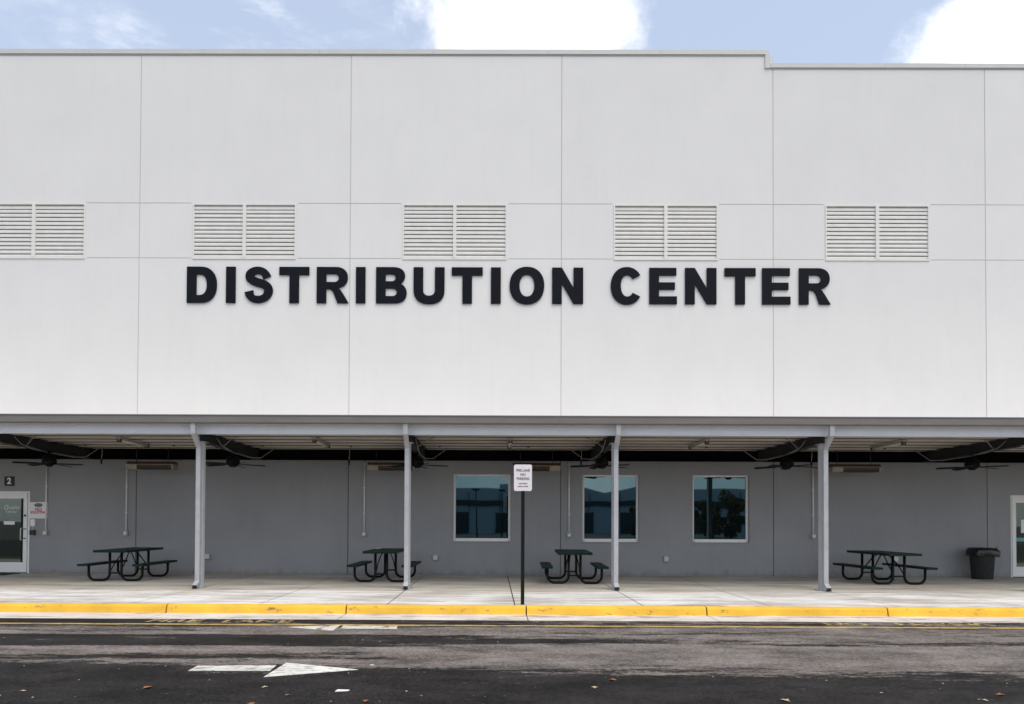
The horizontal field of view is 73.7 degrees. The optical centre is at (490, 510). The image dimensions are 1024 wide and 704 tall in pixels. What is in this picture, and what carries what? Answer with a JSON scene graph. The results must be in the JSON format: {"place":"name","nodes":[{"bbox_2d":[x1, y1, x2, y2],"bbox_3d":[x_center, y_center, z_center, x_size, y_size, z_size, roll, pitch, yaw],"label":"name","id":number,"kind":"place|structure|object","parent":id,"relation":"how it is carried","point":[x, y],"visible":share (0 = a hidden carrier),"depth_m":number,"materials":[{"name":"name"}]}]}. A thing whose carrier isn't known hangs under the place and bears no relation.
{"place":"outdoors","nodes":[
{"label":"outdoors","id":0,"kind":"place"},
{"bbox_2d":[0,618,1023,703],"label":"road","id":1,"kind":"structure","parent":0,"point":[111,664],"depth_m":7.89,"materials":[{"name":"grey asphalt"}]},
{"bbox_2d":[145,619,205,621],"bbox_3d":[-5.099,1.780,11.046,0.868,0.002,0.297,0,-1,0],"label":"road lettering","id":2,"kind":"object","parent":1,"relation":"on","point":[182,620],"visible":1,"depth_m":11.06},
{"bbox_2d":[222,619,290,622],"bbox_3d":[-3.761,1.785,11.042,1.102,0.002,0.298,0,-1,0],"label":"road lettering","id":3,"kind":"object","parent":1,"relation":"on","point":[281,621],"visible":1,"depth_m":10.99},
{"bbox_2d":[188,663,357,676],"bbox_3d":[-2.370,1.739,7.474,1.830,0.004,0.710,0,-1,0],"label":"road arrow","id":4,"kind":"object","parent":1,"relation":"on","point":[289,669],"visible":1,"depth_m":7.50,"materials":[{"name":"white paint"}]},
{"bbox_2d":[292,625,397,630],"bbox_3d":[-2.264,1.782,10.388,1.680,0.005,0.540,0,-1,0],"label":"road arrow","id":5,"kind":"object","parent":1,"relation":"on","point":[329,627],"visible":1,"depth_m":10.41,"materials":[{"name":"paint"}]},
{"bbox_2d":[0,622,1014,701],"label":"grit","id":6,"kind":"object","parent":1,"relation":"on","point":[587,648],"visible":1,"depth_m":7.76,"materials":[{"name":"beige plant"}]},
{"bbox_2d":[0,623,1023,628],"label":"road line","id":7,"kind":"object","parent":1,"relation":"on","point":[528,625],"visible":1,"depth_m":10.65,"materials":[{"name":"yellow paint"}]},
{"bbox_2d":[820,622,867,624],"bbox_3d":[5.715,1.825,11.002,0.680,0.002,0.304,0,-1,0],"label":"road lettering","id":8,"kind":"object","parent":1,"relation":"on","point":[841,623],"visible":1,"depth_m":11.03},
{"bbox_2d":[894,623,995,625],"bbox_3d":[7.289,1.831,10.995,1.520,0.002,0.304,0,-1,0],"label":"road lettering","id":9,"kind":"object","parent":1,"relation":"on","point":[940,624],"visible":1,"depth_m":10.97},
{"bbox_2d":[0,573,1023,607],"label":"sidewalk","id":10,"kind":"structure","parent":0,"point":[482,590],"depth_m":14.53,"materials":[{"name":"concrete"}]},
{"bbox_2d":[0,573,19,574],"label":"doormat","id":11,"kind":"object","parent":10,"relation":"on","point":[8,573],"visible":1,"depth_m":18.43,"materials":[{"name":"black rubber"}]},
{"bbox_2d":[77,547,177,580],"bbox_3d":[-9.014,1.329,17.053,1.560,0.755,1.860,0,-1,-1],"label":"picnic table","id":12,"kind":"object","parent":10,"relation":"on","point":[122,551],"visible":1,"depth_m":16.59,"materials":[{"name":"black metal"}]},
{"bbox_2d":[347,548,421,581],"bbox_3d":[-2.624,1.356,17.087,1.560,0.755,1.860,0,-1,1],"label":"picnic table","id":13,"kind":"object","parent":10,"relation":"on","point":[386,551],"visible":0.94,"depth_m":16.53,"materials":[{"name":"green metal"}]},
{"bbox_2d":[514,465,531,604],"bbox_3d":[0.567,0.477,12.164,0.320,2.593,0.062,0,-1,0],"label":"fire lane sign","id":14,"kind":"object","parent":10,"relation":"on","point":[522,478],"visible":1,"depth_m":12.15,"materials":[{"name":"white metal"}]},
{"bbox_2d":[540,549,608,583],"bbox_3d":[2.015,1.372,16.848,1.560,0.755,1.860,0,-1,3],"label":"picnic table","id":15,"kind":"object","parent":10,"relation":"on","point":[546,566],"visible":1,"depth_m":16.19,"materials":[{"name":"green metal"}]},
{"bbox_2d":[833,550,937,584],"bbox_3d":[9.756,1.408,17.015,1.560,0.755,1.860,0,-1,-1],"label":"picnic table","id":16,"kind":"object","parent":10,"relation":"on","point":[890,554],"visible":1,"depth_m":16.51,"materials":[{"name":"black metal"}]},
{"bbox_2d":[966,547,1000,579],"bbox_3d":[13.082,1.387,18.171,0.738,0.859,0.723,0,-1,0],"label":"trash can","id":17,"kind":"object","parent":10,"relation":"on","point":[982,562],"visible":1,"depth_m":17.95,"materials":[{"name":"plastic"}]},
{"bbox_2d":[0,603,1023,616],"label":"kerb","id":18,"kind":"structure","parent":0,"point":[531,609],"depth_m":11.92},
{"bbox_2d":[0,0,1023,63],"label":"sky","id":19,"kind":"structure","parent":0,"point":[791,31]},
{"bbox_2d":[388,576,638,604],"bbox_3d":[1.887,1.813,15.357,60.000,0.147,6.588,0,-1,0],"label":"sidewalk base","id":20,"kind":"object","parent":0,"point":[509,585],"visible":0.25,"depth_m":14.53,"materials":[{"name":"grey"}]},
{"bbox_2d":[0,49,1023,577],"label":"distribution building","id":21,"kind":"structure","parent":20,"relation":"on","point":[136,183],"depth_m":18.79,"materials":[{"name":"white paint"}]},
{"bbox_2d":[4,476,14,485],"bbox_3d":[-13.218,-0.806,18.750,0.266,0.260,0.023,0,-1,0],"label":"number sign","id":22,"kind":"object","parent":21,"relation":"attached to","point":[8,480],"visible":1,"depth_m":18.74,"materials":[{"name":"black plastic"}]},
{"bbox_2d":[0,491,29,572],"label":"door","id":23,"kind":"structure","parent":21,"relation":"in","point":[14,505],"depth_m":18.73,"materials":[{"name":"glass"}]},
{"bbox_2d":[29,519,35,534],"bbox_3d":[-12.554,0.451,18.711,0.140,0.430,0.059,0,-1,0],"label":"notice","id":24,"kind":"object","parent":21,"relation":"attached to","point":[33,524],"visible":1,"depth_m":18.70,"materials":[{"name":"white paper"}]},
{"bbox_2d":[29,502,47,517],"bbox_3d":[-12.412,-0.010,18.739,0.490,0.450,0.015,0,-1,0],"label":"notice sign","id":25,"kind":"object","parent":21,"relation":"attached to","point":[37,509],"visible":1,"depth_m":18.73,"materials":[{"name":"white plastic"}]},
{"bbox_2d":[42,466,47,534],"bbox_3d":[-12.191,-0.328,18.706,0.120,2.000,0.089,0,-1,0],"label":"conduit drop","id":26,"kind":"object","parent":21,"relation":"attached to","point":[45,532],"visible":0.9,"depth_m":18.71,"materials":[{"name":"white metal"}]},
{"bbox_2d":[123,460,128,535],"bbox_3d":[-9.985,-0.356,18.697,0.120,2.075,0.089,0,-1,0],"label":"conduit drop","id":27,"kind":"object","parent":21,"relation":"attached to","point":[125,532],"visible":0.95,"depth_m":18.70,"materials":[{"name":"white metal"}]},
{"bbox_2d":[205,553,209,558],"bbox_3d":[-7.749,1.251,18.672,0.140,0.160,0.074,0,-1,0],"label":"wall outlet","id":28,"kind":"object","parent":21,"relation":"attached to","point":[207,555],"depth_m":18.64,"materials":[{"name":"grey plastic"}]},
{"bbox_2d":[362,461,365,536],"bbox_3d":[-3.463,-0.329,18.670,0.120,2.075,0.089,0,-1,0],"label":"conduit drop","id":29,"kind":"object","parent":21,"relation":"attached to","point":[364,513],"visible":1,"depth_m":18.67,"materials":[{"name":"white metal"}]},
{"bbox_2d":[433,555,437,560],"bbox_3d":[-1.517,1.282,18.646,0.140,0.160,0.074,0,-1,0],"label":"wall outlet","id":30,"kind":"object","parent":21,"relation":"attached to","point":[435,557],"depth_m":18.61,"materials":[{"name":"grey plastic"}]},
{"bbox_2d":[452,474,510,542],"bbox_3d":[-0.245,-0.059,18.764,1.626,1.874,0.170,0,-1,0],"label":"window","id":31,"kind":"structure","parent":21,"relation":"in","point":[481,513],"depth_m":18.82,"materials":[{"name":"glass"}]},
{"bbox_2d":[186,266,830,304],"bbox_3d":[0.474,-6.179,18.760,17.677,1.040,0.030,0,-1,0],"label":"building sign","id":32,"kind":"object","parent":21,"relation":"attached to","point":[693,279],"visible":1,"depth_m":18.75,"materials":[{"name":"black metal"}]},
{"bbox_2d":[0,414,1023,590],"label":"canopy","id":33,"kind":"object","parent":21,"relation":"attached to","point":[200,439],"visible":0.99,"depth_m":14.91,"materials":[{"name":"metal"}]},
{"bbox_2d":[12,451,83,466],"bbox_3d":[-10.813,-1.275,16.822,1.404,0.380,1.477,0,-1,-12],"label":"ceiling fan","id":34,"kind":"object","parent":33,"relation":"hanging from","point":[49,460],"visible":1,"depth_m":16.73,"materials":[{"name":"brown metal"}]},
{"bbox_2d":[115,436,150,447],"bbox_3d":[-8.604,-1.644,16.456,0.120,0.115,1.400,0,-1,0],"label":"strip light","id":35,"kind":"object","parent":33,"relation":"attached to","point":[128,440],"visible":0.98,"depth_m":16.34,"materials":[{"name":"grey plastic"}]},
{"bbox_2d":[125,448,178,469],"bbox_3d":[-8.949,-1.386,18.054,1.252,0.605,0.364,0,-1,0],"label":"canopy heater","id":36,"kind":"object","parent":33,"relation":"hanging from","point":[139,465],"visible":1,"depth_m":17.91,"materials":[{"name":"beige metal"}]},
{"bbox_2d":[206,451,264,467],"bbox_3d":[-6.285,-1.256,16.811,1.404,0.380,1.476,1,-1,-20],"label":"ceiling fan","id":37,"kind":"object","parent":33,"relation":"hanging from","point":[232,461],"visible":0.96,"depth_m":16.70,"materials":[{"name":"brown metal"}]},
{"bbox_2d":[311,437,330,447],"bbox_3d":[-4.074,-1.625,16.438,0.120,0.115,1.400,0,-1,0],"label":"strip light","id":38,"kind":"object","parent":33,"relation":"attached to","point":[321,442],"visible":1,"depth_m":16.24,"materials":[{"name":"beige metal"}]},
{"bbox_2d":[367,462,415,470],"bbox_3d":[-2.614,-1.360,18.028,1.242,0.605,0.364,0,-1,0],"label":"canopy heater","id":39,"kind":"object","parent":33,"relation":"hanging from","point":[378,466],"visible":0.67,"depth_m":17.89,"materials":[{"name":"beige metal"}]},
{"bbox_2d":[390,452,447,468],"bbox_3d":[-1.752,-1.237,16.780,1.404,0.380,1.476,0,-1,-8],"label":"ceiling fan","id":40,"kind":"object","parent":33,"relation":"hanging from","point":[417,461],"visible":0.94,"depth_m":16.68,"materials":[{"name":"brown metal"}]},
{"bbox_2d":[507,438,512,448],"bbox_3d":[0.456,-1.606,16.419,0.120,0.115,1.400,0,-1,0],"label":"strip light","id":41,"kind":"object","parent":33,"relation":"attached to","point":[509,442],"visible":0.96,"depth_m":16.08,"materials":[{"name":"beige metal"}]},
{"bbox_2d":[512,449,560,471],"bbox_3d":[1.201,-1.344,18.012,1.252,0.605,0.364,0,-1,0],"label":"canopy heater","id":42,"kind":"object","parent":33,"relation":"hanging from","point":[552,467],"visible":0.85,"depth_m":17.87,"materials":[{"name":"beige metal"}]},
{"bbox_2d":[571,453,629,468],"bbox_3d":[2.771,-1.218,16.782,1.404,0.380,1.476,1,-1,-30],"label":"ceiling fan","id":43,"kind":"object","parent":33,"relation":"hanging from","point":[601,462],"visible":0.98,"depth_m":16.67,"materials":[{"name":"brown metal"}]},
{"bbox_2d":[688,439,709,449],"bbox_3d":[4.986,-1.587,16.400,0.120,0.115,1.400,0,-1,0],"label":"strip light","id":44,"kind":"object","parent":33,"relation":"attached to","point":[698,444],"visible":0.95,"depth_m":16.28,"materials":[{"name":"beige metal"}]},
{"bbox_2d":[754,454,817,469],"bbox_3d":[7.308,-1.200,16.737,1.404,0.380,1.476,0,-1,-2],"label":"ceiling fan","id":45,"kind":"object","parent":33,"relation":"hanging from","point":[786,463],"visible":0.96,"depth_m":16.63,"materials":[{"name":"brown metal"}]},
{"bbox_2d":[828,450,881,472],"bbox_3d":[9.556,-1.309,17.977,1.282,0.605,0.364,0,-1,0],"label":"canopy heater","id":46,"kind":"object","parent":33,"relation":"hanging from","point":[856,468],"visible":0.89,"depth_m":17.83,"materials":[{"name":"beige metal"}]},
{"bbox_2d":[869,439,907,449],"bbox_3d":[9.515,-1.568,16.381,0.120,0.115,1.400,0,-1,0],"label":"strip light","id":47,"kind":"object","parent":33,"relation":"attached to","point":[890,444],"visible":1,"depth_m":16.25,"materials":[{"name":"beige metal"}]},
{"bbox_2d":[936,454,1009,470],"bbox_3d":[11.836,-1.180,16.730,1.404,0.380,1.477,0,-1,-14],"label":"ceiling fan","id":48,"kind":"object","parent":33,"relation":"hanging from","point":[972,463],"visible":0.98,"depth_m":16.65,"materials":[{"name":"brown metal"}]},
{"bbox_2d":[567,461,570,536],"bbox_3d":[2.139,-0.305,18.647,0.120,2.075,0.089,0,-1,0],"label":"conduit drop","id":49,"kind":"object","parent":21,"relation":"attached to","point":[568,533],"visible":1,"depth_m":18.65,"materials":[{"name":"white metal"}]},
{"bbox_2d":[581,475,639,542],"bbox_3d":[3.280,-0.043,18.749,1.605,1.876,0.170,0,-1,0],"label":"window","id":50,"kind":"structure","parent":21,"relation":"in","point":[596,517],"depth_m":18.81,"materials":[{"name":"glass"}]},
{"bbox_2d":[663,556,668,561],"bbox_3d":[4.779,1.318,18.619,0.140,0.160,0.074,0,-1,0],"label":"wall outlet","id":51,"kind":"object","parent":21,"relation":"attached to","point":[665,558],"depth_m":18.60,"materials":[{"name":"grey plastic"}]},
{"bbox_2d":[692,475,750,543],"bbox_3d":[6.292,-0.031,18.737,1.607,1.876,0.170,0,-1,0],"label":"window","id":52,"kind":"structure","parent":21,"relation":"in","point":[720,502],"depth_m":18.79,"materials":[{"name":"glass"}]},
{"bbox_2d":[811,462,815,538],"bbox_3d":[8.795,-0.277,18.619,0.120,2.075,0.089,0,-1,0],"label":"conduit drop","id":53,"kind":"object","parent":21,"relation":"attached to","point":[813,535],"visible":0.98,"depth_m":18.63,"materials":[{"name":"white metal"}]},
{"bbox_2d":[1010,495,1023,577],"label":"door","id":54,"kind":"structure","parent":21,"relation":"in","point":[1016,501],"depth_m":18.62,"materials":[{"name":"metal"}]},
{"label":"ground","id":55,"kind":"structure","parent":0,"visible":0},
{"bbox_2d":[0,612,1023,622],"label":"gutter pan","id":56,"kind":"object","parent":55,"relation":"on","point":[513,617],"visible":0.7,"depth_m":11.54,"materials":[{"name":"concrete"}]}
]}

